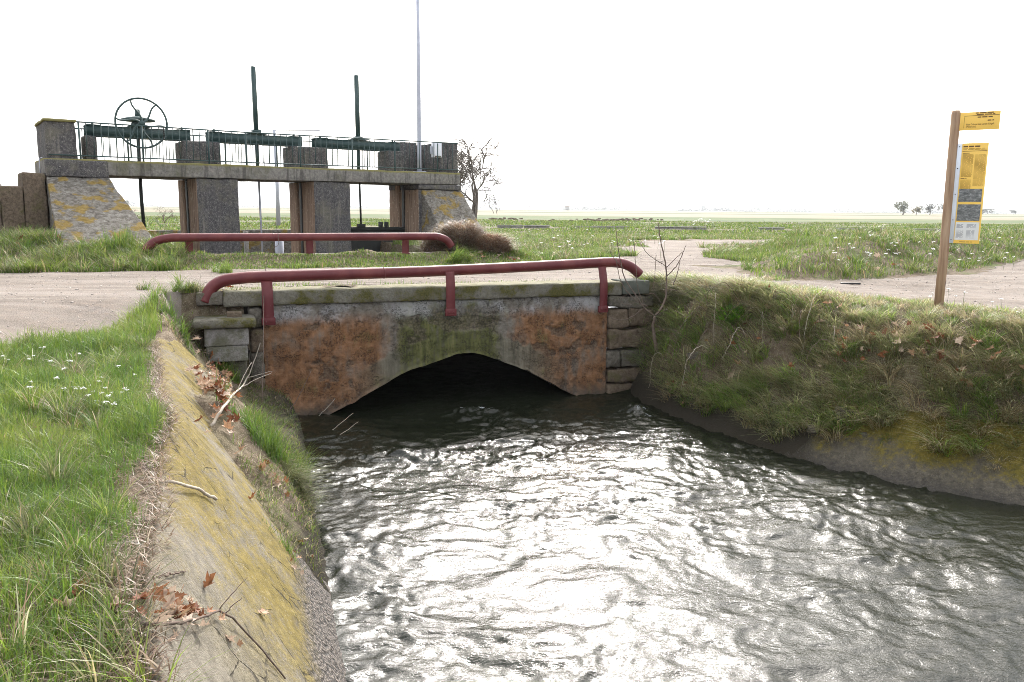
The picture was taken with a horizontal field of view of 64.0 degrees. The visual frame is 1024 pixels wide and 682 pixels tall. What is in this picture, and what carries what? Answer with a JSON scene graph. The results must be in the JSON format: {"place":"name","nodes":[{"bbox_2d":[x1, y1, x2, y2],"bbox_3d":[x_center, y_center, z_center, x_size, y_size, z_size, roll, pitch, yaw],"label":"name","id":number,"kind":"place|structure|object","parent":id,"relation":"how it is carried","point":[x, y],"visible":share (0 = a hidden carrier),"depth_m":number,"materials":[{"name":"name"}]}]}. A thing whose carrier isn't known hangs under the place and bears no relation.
{"place":"outdoors","nodes":[
{"label":"outdoors","id":0,"kind":"place"},
{"bbox_2d":[0,279,226,681],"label":"bank grass","id":1,"kind":"structure","parent":0,"point":[108,350],"depth_m":4.82,"materials":[{"name":"plant"}]},
{"bbox_2d":[128,591,150,600],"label":"dead leaf","id":2,"kind":"object","parent":1,"relation":"on","point":[140,595],"visible":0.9,"depth_m":3.31,"materials":[{"name":"plant"}]},
{"bbox_2d":[132,588,154,598],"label":"dead leaf","id":3,"kind":"object","parent":2,"relation":"on","point":[145,595],"visible":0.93,"depth_m":3.29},
{"bbox_2d":[0,206,1023,681],"bbox_3d":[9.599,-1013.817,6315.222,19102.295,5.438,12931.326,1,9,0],"label":"ground","id":4,"kind":"structure","parent":0,"point":[644,390],"depth_m":13.12,"materials":[{"name":"plant"}]},
{"bbox_2d":[62,594,77,609],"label":"dead leaf","id":5,"kind":"object","parent":4,"relation":"on","point":[65,601],"visible":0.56,"depth_m":3.39,"materials":[{"name":"plant"}]},
{"bbox_2d":[55,235,118,261],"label":"grass tuft","id":6,"kind":"object","parent":4,"relation":"on","point":[97,251],"visible":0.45,"depth_m":17.23,"materials":[{"name":"plant"}]},
{"bbox_2d":[98,223,138,254],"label":"grass tuft","id":7,"kind":"object","parent":4,"relation":"on","point":[126,236],"visible":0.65,"depth_m":17.83,"materials":[{"name":"plant"}]},
{"bbox_2d":[155,206,177,222],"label":"thorn bush","id":8,"kind":"object","parent":4,"relation":"on","point":[165,211],"visible":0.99,"depth_m":45.59,"materials":[{"name":"plant"}]},
{"bbox_2d":[132,284,202,354],"bbox_3d":[-4.728,-0.317,11.351,0.930,1.086,0.985,5,10,24],"label":"grass tuft","id":9,"kind":"object","parent":4,"relation":"on","point":[172,315],"visible":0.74,"depth_m":11.41,"materials":[{"name":"plant"}]},
{"bbox_2d":[158,314,204,365],"bbox_3d":[-4.421,0.033,10.853,0.696,0.848,0.819,1,9,0],"label":"grass tuft","id":10,"kind":"object","parent":4,"relation":"on","point":[165,320],"visible":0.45,"depth_m":10.85,"materials":[{"name":"plant"}]},
{"bbox_2d":[163,268,199,292],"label":"grass tuft","id":11,"kind":"object","parent":4,"relation":"on","point":[177,286],"visible":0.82,"depth_m":12.70,"materials":[{"name":"plant"}]},
{"bbox_2d":[177,278,203,339],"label":"grass tuft","id":12,"kind":"object","parent":4,"relation":"on","point":[195,288],"visible":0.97,"depth_m":12.72,"materials":[{"name":"plant"}]},
{"bbox_2d":[147,229,290,252],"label":"channel wall","id":13,"kind":"structure","parent":4,"relation":"on","point":[254,246],"depth_m":29.15,"materials":[{"name":"concrete"}]},
{"bbox_2d":[218,399,231,412],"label":"dead leaf","id":14,"kind":"object","parent":4,"relation":"on","point":[226,409],"visible":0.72,"depth_m":8.47,"materials":[{"name":"plant"}]},
{"bbox_2d":[227,414,234,421],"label":"dead leaf","id":15,"kind":"object","parent":4,"relation":"on","point":[230,416],"visible":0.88,"depth_m":8.28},
{"bbox_2d":[215,360,250,388],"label":"grass tuft","id":16,"kind":"object","parent":4,"relation":"on","point":[236,377],"visible":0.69,"depth_m":12.51,"materials":[{"name":"plant"}]},
{"bbox_2d":[209,343,270,426],"bbox_3d":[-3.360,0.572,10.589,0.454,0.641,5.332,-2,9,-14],"label":"fallen branch","id":17,"kind":"object","parent":4,"relation":"on","point":[220,411],"visible":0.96,"depth_m":10.25,"materials":[{"name":"grey wood"}]},
{"bbox_2d":[137,338,345,681],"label":"canal lining","id":18,"kind":"object","parent":4,"relation":"on","point":[293,634],"visible":0.53,"depth_m":5.33,"materials":[{"name":"concrete"}]},
{"bbox_2d":[0,339,207,681],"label":"dry litter","id":19,"kind":"object","parent":18,"relation":"on","point":[151,662],"visible":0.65,"depth_m":4.00,"materials":[{"name":"brown plant"}]},
{"bbox_2d":[113,594,124,609],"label":"dead leaf","id":20,"kind":"object","parent":19,"relation":"on","point":[117,601],"visible":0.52,"depth_m":3.41,"materials":[{"name":"plant"}]},
{"bbox_2d":[137,561,146,572],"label":"dead leaf","id":21,"kind":"object","parent":18,"relation":"on","point":[140,562],"visible":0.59,"depth_m":3.67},
{"bbox_2d":[152,607,167,612],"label":"dead leaf","id":22,"kind":"object","parent":18,"relation":"on","point":[161,610],"visible":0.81,"depth_m":3.39,"materials":[{"name":"orange plant"}]},
{"bbox_2d":[149,610,173,621],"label":"dead leaf","id":23,"kind":"object","parent":18,"relation":"on","point":[163,617],"visible":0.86,"depth_m":3.23,"materials":[{"name":"plant"}]},
{"bbox_2d":[136,606,148,615],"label":"dead leaf","id":24,"kind":"object","parent":23,"relation":"on","point":[140,609],"visible":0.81,"depth_m":3.22,"materials":[{"name":"plant"}]},
{"bbox_2d":[151,582,175,601],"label":"dead leaf","id":25,"kind":"object","parent":18,"relation":"on","point":[160,591],"visible":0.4,"depth_m":3.49,"materials":[{"name":"orange plant"}]},
{"bbox_2d":[162,585,178,606],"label":"dead leaf","id":26,"kind":"object","parent":18,"relation":"on","point":[171,598],"visible":0.81,"depth_m":3.50,"materials":[{"name":"plant"}]},
{"bbox_2d":[156,570,185,578],"bbox_3d":[-1.607,1.100,3.870,0.022,0.160,0.395,0,9,-5],"label":"stick","id":27,"kind":"object","parent":18,"relation":"on","point":[169,573],"visible":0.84,"depth_m":3.86,"materials":[{"name":"wood"}]},
{"bbox_2d":[162,604,184,610],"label":"dead leaf","id":28,"kind":"object","parent":18,"relation":"on","point":[174,607],"visible":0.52,"depth_m":3.49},
{"bbox_2d":[163,602,184,614],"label":"dead leaf","id":29,"kind":"object","parent":18,"relation":"on","point":[172,611],"visible":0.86,"depth_m":3.47,"materials":[{"name":"plant"}]},
{"bbox_2d":[167,629,181,640],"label":"dead leaf","id":30,"kind":"object","parent":18,"relation":"on","point":[172,638],"visible":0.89,"depth_m":3.33,"materials":[{"name":"plant"}]},
{"bbox_2d":[171,612,182,619],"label":"dead leaf","id":31,"kind":"object","parent":18,"relation":"on","point":[175,617],"visible":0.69,"depth_m":3.50,"materials":[{"name":"plant"}]},
{"bbox_2d":[170,598,183,605],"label":"dead leaf","id":32,"kind":"object","parent":18,"relation":"on","point":[179,602],"visible":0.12,"depth_m":3.62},
{"bbox_2d":[174,584,186,603],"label":"dead leaf","id":33,"kind":"object","parent":18,"relation":"on","point":[180,595],"visible":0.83,"depth_m":3.68,"materials":[{"name":"orange plant"}]},
{"bbox_2d":[148,476,217,500],"bbox_3d":[-2.163,0.979,5.359,0.212,0.396,0.741,1,9,0],"label":"stick","id":34,"kind":"object","parent":18,"relation":"on","point":[208,495],"visible":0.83,"depth_m":5.38,"materials":[{"name":"brown wood"}]},
{"bbox_2d":[172,606,193,618],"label":"dead leaf","id":35,"kind":"object","parent":18,"relation":"on","point":[185,611],"visible":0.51,"depth_m":3.50,"materials":[{"name":"plant"}]},
{"bbox_2d":[181,604,197,616],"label":"dead leaf","id":36,"kind":"object","parent":18,"relation":"on","point":[190,610],"visible":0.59,"depth_m":3.70,"materials":[{"name":"plant"}]},
{"bbox_2d":[186,600,204,613],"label":"dead leaf","id":37,"kind":"object","parent":18,"relation":"on","point":[197,606],"visible":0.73,"depth_m":3.80,"materials":[{"name":"plant"}]},
{"bbox_2d":[203,571,215,587],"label":"dead leaf","id":38,"kind":"object","parent":18,"relation":"on","point":[208,581],"visible":0.86,"depth_m":4.20,"materials":[{"name":"orange plant"}]},
{"bbox_2d":[139,577,285,678],"bbox_3d":[-1.412,1.459,3.823,0.178,0.982,1.233,2,9,8],"label":"stick","id":39,"kind":"object","parent":18,"relation":"on","point":[208,615],"visible":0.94,"depth_m":4.11,"materials":[{"name":"wood"}]},
{"bbox_2d":[182,613,195,625],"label":"dead leaf","id":40,"kind":"object","parent":39,"relation":"on","point":[188,617],"visible":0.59,"depth_m":3.61,"materials":[{"name":"plant"}]},
{"bbox_2d":[195,608,206,619],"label":"dead leaf","id":41,"kind":"object","parent":39,"relation":"on","point":[201,612],"visible":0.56,"depth_m":3.80,"materials":[{"name":"plant"}]},
{"bbox_2d":[192,617,211,625],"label":"dead leaf","id":42,"kind":"object","parent":39,"relation":"on","point":[203,623],"visible":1,"depth_m":3.69,"materials":[{"name":"plant"}]},
{"bbox_2d":[206,411,223,417],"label":"dead leaf","id":43,"kind":"object","parent":18,"relation":"on","point":[213,415],"visible":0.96,"depth_m":8.12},
{"bbox_2d":[210,367,222,375],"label":"dead leaf","id":44,"kind":"object","parent":18,"relation":"on","point":[213,370],"visible":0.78,"depth_m":9.60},
{"bbox_2d":[218,611,225,619],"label":"dead leaf","id":45,"kind":"object","parent":18,"relation":"on","point":[222,617],"visible":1,"depth_m":4.02,"materials":[{"name":"plant"}]},
{"bbox_2d":[222,419,234,430],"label":"dead leaf","id":46,"kind":"object","parent":18,"relation":"on","point":[227,425],"visible":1,"depth_m":7.94,"materials":[{"name":"plant"}]},
{"bbox_2d":[224,634,236,641],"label":"dead leaf","id":47,"kind":"object","parent":18,"relation":"on","point":[231,637],"visible":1,"depth_m":4.03,"materials":[{"name":"plant"}]},
{"bbox_2d":[180,283,328,587],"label":"berm grass","id":48,"kind":"structure","parent":18,"relation":"on","point":[291,487],"depth_m":8.06,"materials":[{"name":"plant"}]},
{"bbox_2d":[258,608,269,613],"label":"dead leaf","id":49,"kind":"object","parent":18,"relation":"on","point":[262,610],"visible":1,"depth_m":4.90,"materials":[{"name":"plant"}]},
{"bbox_2d":[0,118,484,253],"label":"sluice structure","id":50,"kind":"object","parent":4,"relation":"on","point":[82,198],"visible":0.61,"depth_m":22.48,"materials":[{"name":"concrete"}]},
{"bbox_2d":[83,97,190,227],"bbox_3d":[-9.895,-3.567,22.027,2.560,5.672,1.090,-6,11,-34],"label":"gate hoist","id":51,"kind":"object","parent":50,"relation":"attached to","point":[137,119],"visible":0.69,"depth_m":21.52,"materials":[{"name":"teal paint"}]},
{"bbox_2d":[75,128,376,169],"bbox_3d":[-7.655,-5.673,24.789,11.600,0.986,0.048,-6,11,-34],"label":"deck railing","id":52,"kind":"object","parent":50,"relation":"on","point":[224,151],"visible":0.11,"depth_m":23.87,"materials":[{"name":"metal"}]},
{"bbox_2d":[48,121,457,171],"bbox_3d":[-6.520,-5.303,23.181,11.600,1.186,0.048,-6,11,-34],"label":"deck railing","id":53,"kind":"object","parent":50,"relation":"on","point":[225,131],"visible":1,"depth_m":22.57,"materials":[{"name":"metal"}]},
{"bbox_2d":[430,143,441,157],"bbox_3d":[-2.426,-6.066,26.023,0.360,0.460,0.192,-6,11,-34],"label":"meter cabinet","id":54,"kind":"object","parent":53,"relation":"attached to","point":[433,146],"visible":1,"depth_m":25.95,"materials":[{"name":"grey metal"}]},
{"bbox_2d":[205,66,301,251],"bbox_3d":[-7.408,-4.764,23.734,2.650,6.130,0.560,-6,11,-34],"label":"gate hoist","id":55,"kind":"object","parent":50,"relation":"attached to","point":[236,137],"visible":0.69,"depth_m":23.41,"materials":[{"name":"teal paint"}]},
{"bbox_2d":[311,75,404,251],"bbox_3d":[-4.707,-4.720,25.632,3.022,6.893,0.560,-6,11,-34],"label":"gate hoist","id":56,"kind":"object","parent":50,"relation":"attached to","point":[358,145],"visible":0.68,"depth_m":25.55,"materials":[{"name":"teal paint"}]},
{"bbox_2d":[413,0,425,171],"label":"lamp pole","id":57,"kind":"object","parent":50,"relation":"on","point":[418,71],"visible":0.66,"depth_m":25.56,"materials":[{"name":"metal"}]},
{"bbox_2d":[185,364,308,468],"bbox_3d":[-2.691,0.853,8.781,1.389,1.309,1.284,1,9,0],"label":"grass tuft","id":58,"kind":"object","parent":4,"relation":"on","point":[269,443],"visible":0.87,"depth_m":8.69,"materials":[{"name":"plant"}]},
{"bbox_2d":[258,460,266,470],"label":"dead leaf","id":59,"kind":"object","parent":4,"relation":"on","point":[263,465],"visible":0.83,"depth_m":7.87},
{"bbox_2d":[261,221,278,405],"bbox_3d":[-3.794,-0.492,12.523,0.237,2.641,1.739,0,9,-4],"label":"stick","id":60,"kind":"object","parent":4,"relation":"on","point":[263,319],"visible":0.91,"depth_m":12.62,"materials":[{"name":"wood"}]},
{"bbox_2d":[250,129,319,225],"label":"utility pole","id":61,"kind":"object","parent":4,"relation":"on","point":[278,220],"visible":0.58,"depth_m":58.97,"materials":[{"name":"metal"}]},
{"bbox_2d":[262,519,310,576],"bbox_3d":[-1.900,1.694,6.804,0.528,0.611,0.535,1,9,0],"label":"grass tuft","id":62,"kind":"object","parent":4,"relation":"on","point":[288,547],"visible":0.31,"depth_m":6.81,"materials":[{"name":"plant"}]},
{"bbox_2d":[248,399,336,503],"bbox_3d":[-2.545,1.333,9.591,1.095,1.395,1.118,1,9,0],"label":"grass tuft","id":63,"kind":"object","parent":4,"relation":"on","point":[300,458],"visible":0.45,"depth_m":9.65,"materials":[{"name":"plant"}]},
{"bbox_2d":[142,233,454,254],"bbox_3d":[-4.718,-2.200,18.939,7.043,0.598,0.217,-3,10,-20],"label":"guard rail","id":64,"kind":"object","parent":4,"relation":"on","point":[308,238],"visible":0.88,"depth_m":18.78,"materials":[{"name":"metal"}]},
{"bbox_2d":[279,453,342,512],"bbox_3d":[-2.162,1.696,8.729,0.861,0.958,1.037,-2,9,-13],"label":"grass tuft","id":65,"kind":"object","parent":4,"relation":"on","point":[301,478],"visible":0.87,"depth_m":8.70,"materials":[{"name":"plant"}]},
{"bbox_2d":[192,278,653,414],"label":"arched bridge","id":66,"kind":"structure","parent":4,"relation":"on","point":[345,346],"depth_m":13.92,"materials":[{"name":"stone"}]},
{"bbox_2d":[201,257,642,324],"bbox_3d":[-1.204,-0.891,13.977,7.764,0.993,0.312,-3,10,-20],"label":"guard rail","id":67,"kind":"object","parent":66,"relation":"attached to","point":[265,279],"visible":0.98,"depth_m":13.79,"materials":[{"name":"metal"}]},
{"bbox_2d":[443,245,482,263],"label":"grass tuft","id":68,"kind":"object","parent":4,"relation":"on","point":[457,256],"visible":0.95,"depth_m":19.23,"materials":[{"name":"plant"}]},
{"bbox_2d":[413,218,520,253],"bbox_3d":[-1.135,-2.700,20.883,3.253,1.029,2.769,1,9,0],"label":"brush heap","id":69,"kind":"object","parent":4,"relation":"on","point":[460,235],"visible":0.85,"depth_m":20.59,"materials":[{"name":"brown plant"}]},
{"bbox_2d":[454,130,503,218],"bbox_3d":[-2.370,-7.525,39.550,3.692,5.481,5.237,4,10,23],"label":"bare tree","id":70,"kind":"object","parent":4,"relation":"on","point":[470,168],"visible":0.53,"depth_m":39.92,"materials":[{"name":"grey plant"}]},
{"bbox_2d":[0,223,1023,287],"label":"verge grass","id":71,"kind":"structure","parent":4,"relation":"on","point":[171,256],"depth_m":19.51,"materials":[{"name":"plant"}]},
{"bbox_2d":[128,201,1011,213],"bbox_3d":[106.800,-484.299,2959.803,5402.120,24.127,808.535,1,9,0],"label":"hedgerow","id":72,"kind":"object","parent":4,"relation":"on","point":[749,210],"visible":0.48,"depth_m":2860.42,"materials":[{"name":"green plant"}]},
{"bbox_2d":[489,217,662,220],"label":"soil clods","id":73,"kind":"object","parent":4,"relation":"on","point":[623,219],"visible":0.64,"depth_m":112.23,"materials":[{"name":"soil"}]},
{"bbox_2d":[137,215,1023,234],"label":"field weeds","id":74,"kind":"object","parent":4,"relation":"on","point":[590,223],"visible":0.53,"depth_m":74.27,"materials":[{"name":"green plant"}]},
{"bbox_2d":[649,276,713,310],"bbox_3d":[3.399,-0.892,15.208,2.662,0.542,1.972,9,13,44],"label":"grass tuft","id":75,"kind":"object","parent":4,"relation":"on","point":[659,293],"visible":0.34,"depth_m":15.26,"materials":[{"name":"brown plant"}]},
{"bbox_2d":[686,352,697,359],"bbox_3d":[3.116,0.256,14.118,0.226,0.130,0.145,-10,7,10],"label":"boulder","id":76,"kind":"object","parent":4,"relation":"on","point":[692,355],"visible":0.7,"depth_m":14.07,"materials":[{"name":"grey stone"}]},
{"bbox_2d":[712,303,755,324],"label":"leafy weed","id":77,"kind":"object","parent":4,"relation":"on","point":[737,316],"visible":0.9,"depth_m":13.66,"materials":[{"name":"green plant"}]},
{"bbox_2d":[639,282,834,387],"bbox_3d":[3.666,0.009,13.686,1.840,1.929,3.638,-8,12,-41],"label":"bramble","id":78,"kind":"object","parent":4,"relation":"on","point":[741,328],"visible":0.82,"depth_m":13.50,"materials":[{"name":"brown plant"}]},
{"bbox_2d":[497,225,1022,230],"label":"irrigation channel","id":79,"kind":"object","parent":4,"relation":"on","point":[597,227],"visible":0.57,"depth_m":62.24,"materials":[{"name":"grey stone"}]},
{"bbox_2d":[619,266,1023,469],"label":"bank grass","id":80,"kind":"structure","parent":4,"relation":"on","point":[747,289],"depth_m":12.23,"materials":[{"name":"plant"}]},
{"bbox_2d":[608,223,703,351],"bbox_3d":[2.566,-0.943,14.646,1.749,2.329,0.188,1,9,0],"label":"bare sapling","id":81,"kind":"object","parent":80,"relation":"on","point":[653,328],"visible":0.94,"depth_m":14.65,"materials":[{"name":"brown plant"}]},
{"bbox_2d":[923,323,935,330],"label":"dead leaf","id":82,"kind":"object","parent":80,"relation":"on","point":[927,326],"visible":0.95,"depth_m":11.72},
{"bbox_2d":[938,352,945,361],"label":"dead leaf","id":83,"kind":"object","parent":80,"relation":"on","point":[941,356],"visible":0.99,"depth_m":11.34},
{"bbox_2d":[954,333,963,344],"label":"dead leaf","id":84,"kind":"object","parent":80,"relation":"on","point":[959,340],"visible":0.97,"depth_m":11.29,"materials":[{"name":"plant"}]},
{"bbox_2d":[744,403,1023,505],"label":"canal lining","id":85,"kind":"object","parent":4,"relation":"on","point":[897,459],"visible":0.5,"depth_m":10.62,"materials":[{"name":"concrete"}]},
{"bbox_2d":[807,425,816,433],"bbox_3d":[4.313,1.261,11.716,0.166,0.124,0.245,6,-1,32],"label":"boulder","id":86,"kind":"object","parent":85,"relation":"on","point":[809,429],"visible":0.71,"depth_m":11.62,"materials":[{"name":"grey stone"}]},
{"bbox_2d":[835,406,856,420],"bbox_3d":[4.783,1.049,11.683,0.359,0.218,0.257,12,9,-2],"label":"boulder","id":87,"kind":"object","parent":85,"relation":"on","point":[838,413],"visible":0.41,"depth_m":11.58,"materials":[{"name":"grey stone"}]},
{"bbox_2d":[892,200,911,214],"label":"tree","id":88,"kind":"object","parent":4,"relation":"on","point":[902,208],"visible":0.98,"depth_m":443.40,"materials":[{"name":"grey plant"}]},
{"bbox_2d":[911,206,920,214],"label":"tree","id":89,"kind":"object","parent":4,"relation":"on","point":[917,209],"visible":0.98,"depth_m":423.81,"materials":[{"name":"grey plant"}]},
{"bbox_2d":[919,204,942,214],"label":"tree","id":90,"kind":"object","parent":4,"relation":"on","point":[930,207],"visible":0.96,"depth_m":512.11,"materials":[{"name":"grey plant"}]},
{"bbox_2d":[934,110,1000,306],"bbox_3d":[6.852,-1.824,12.563,0.412,3.324,0.762,-2,9,-15],"label":"trail sign","id":91,"kind":"object","parent":4,"relation":"on","point":[966,167],"visible":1,"depth_m":12.41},
{"bbox_2d":[982,209,994,213],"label":"tree","id":92,"kind":"object","parent":4,"relation":"on","point":[985,211],"visible":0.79,"depth_m":885.54,"materials":[{"name":"grey plant"}]},
{"bbox_2d":[0,239,1023,345],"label":"road","id":93,"kind":"structure","parent":0,"point":[52,312],"depth_m":15.22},
{"bbox_2d":[208,259,234,272],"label":"grass tuft","id":94,"kind":"object","parent":93,"relation":"on","point":[226,270],"visible":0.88,"depth_m":16.20,"materials":[{"name":"plant"}]},
{"bbox_2d":[0,253,1023,333],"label":"road pebbles","id":95,"kind":"object","parent":93,"relation":"on","point":[484,279],"visible":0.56,"depth_m":15.84,"materials":[{"name":"gravel"}]},
{"bbox_2d":[840,282,860,283],"bbox_3d":[7.011,-1.195,16.969,0.403,0.034,0.075,1,9,0],"label":"rubber strip","id":96,"kind":"object","parent":93,"relation":"on","point":[848,283],"visible":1,"depth_m":16.94,"materials":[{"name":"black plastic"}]},
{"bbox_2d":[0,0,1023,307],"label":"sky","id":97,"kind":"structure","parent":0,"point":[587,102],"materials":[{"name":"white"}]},
{"bbox_2d":[264,353,1023,681],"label":"canal water","id":98,"kind":"structure","parent":0,"point":[484,519],"depth_m":8.30,"materials":[{"name":"liquid"}]},
{"bbox_2d":[488,204,1023,213],"bbox_3d":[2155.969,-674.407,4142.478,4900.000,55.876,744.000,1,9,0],"label":"hills","id":99,"kind":"structure","parent":0,"point":[1018,208],"depth_m":3970.84,"materials":[{"name":"plant"}]},
{"bbox_2d":[702,201,1023,205],"bbox_3d":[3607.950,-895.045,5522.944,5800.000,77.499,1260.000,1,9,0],"label":"hills","id":100,"kind":"structure","parent":0,"point":[767,203],"depth_m":5383.32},
{"label":"dead leaf","id":101,"kind":"object","parent":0,"visible":0},
{"bbox_2d":[220,390,233,395],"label":"dead leaf","id":102,"kind":"object","parent":101,"relation":"on","point":[225,393],"visible":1,"depth_m":8.57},
{"bbox_2d":[209,382,225,391],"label":"dead leaf","id":103,"kind":"object","parent":102,"relation":"on","point":[216,387],"visible":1,"depth_m":8.56,"materials":[{"name":"plant"}]},
{"label":"dead leaf","id":104,"kind":"object","parent":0,"visible":0},
{"bbox_2d":[200,380,208,387],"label":"dead leaf","id":105,"kind":"object","parent":104,"relation":"on","point":[206,384],"visible":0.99,"depth_m":8.54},
{"bbox_2d":[195,372,208,387],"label":"dead leaf","id":106,"kind":"object","parent":105,"relation":"on","point":[199,380],"visible":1,"depth_m":8.58,"materials":[{"name":"plant"}]},
{"label":"basin water","id":107,"kind":"structure","parent":0,"visible":0},
{"bbox_2d":[243,231,248,253],"bbox_3d":[-8.743,-2.658,27.033,0.130,2.100,0.100,-6,11,-34],"label":"marker post","id":108,"kind":"object","parent":107,"relation":"in","point":[246,246],"visible":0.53,"depth_m":26.92,"materials":[{"name":"grey stone"}]},
{"bbox_2d":[275,241,283,253],"bbox_3d":[-7.823,-2.554,27.632,0.280,1.720,0.280,-6,11,-34],"label":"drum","id":109,"kind":"object","parent":107,"relation":"in","point":[279,248],"depth_m":27.43,"materials":[{"name":"metal"}]},
{"label":"dead leaf","id":110,"kind":"object","parent":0,"visible":0},
{"bbox_2d":[233,412,239,421],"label":"dead leaf","id":111,"kind":"object","parent":110,"relation":"on","point":[237,417],"visible":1,"depth_m":8.29,"materials":[{"name":"plant"}]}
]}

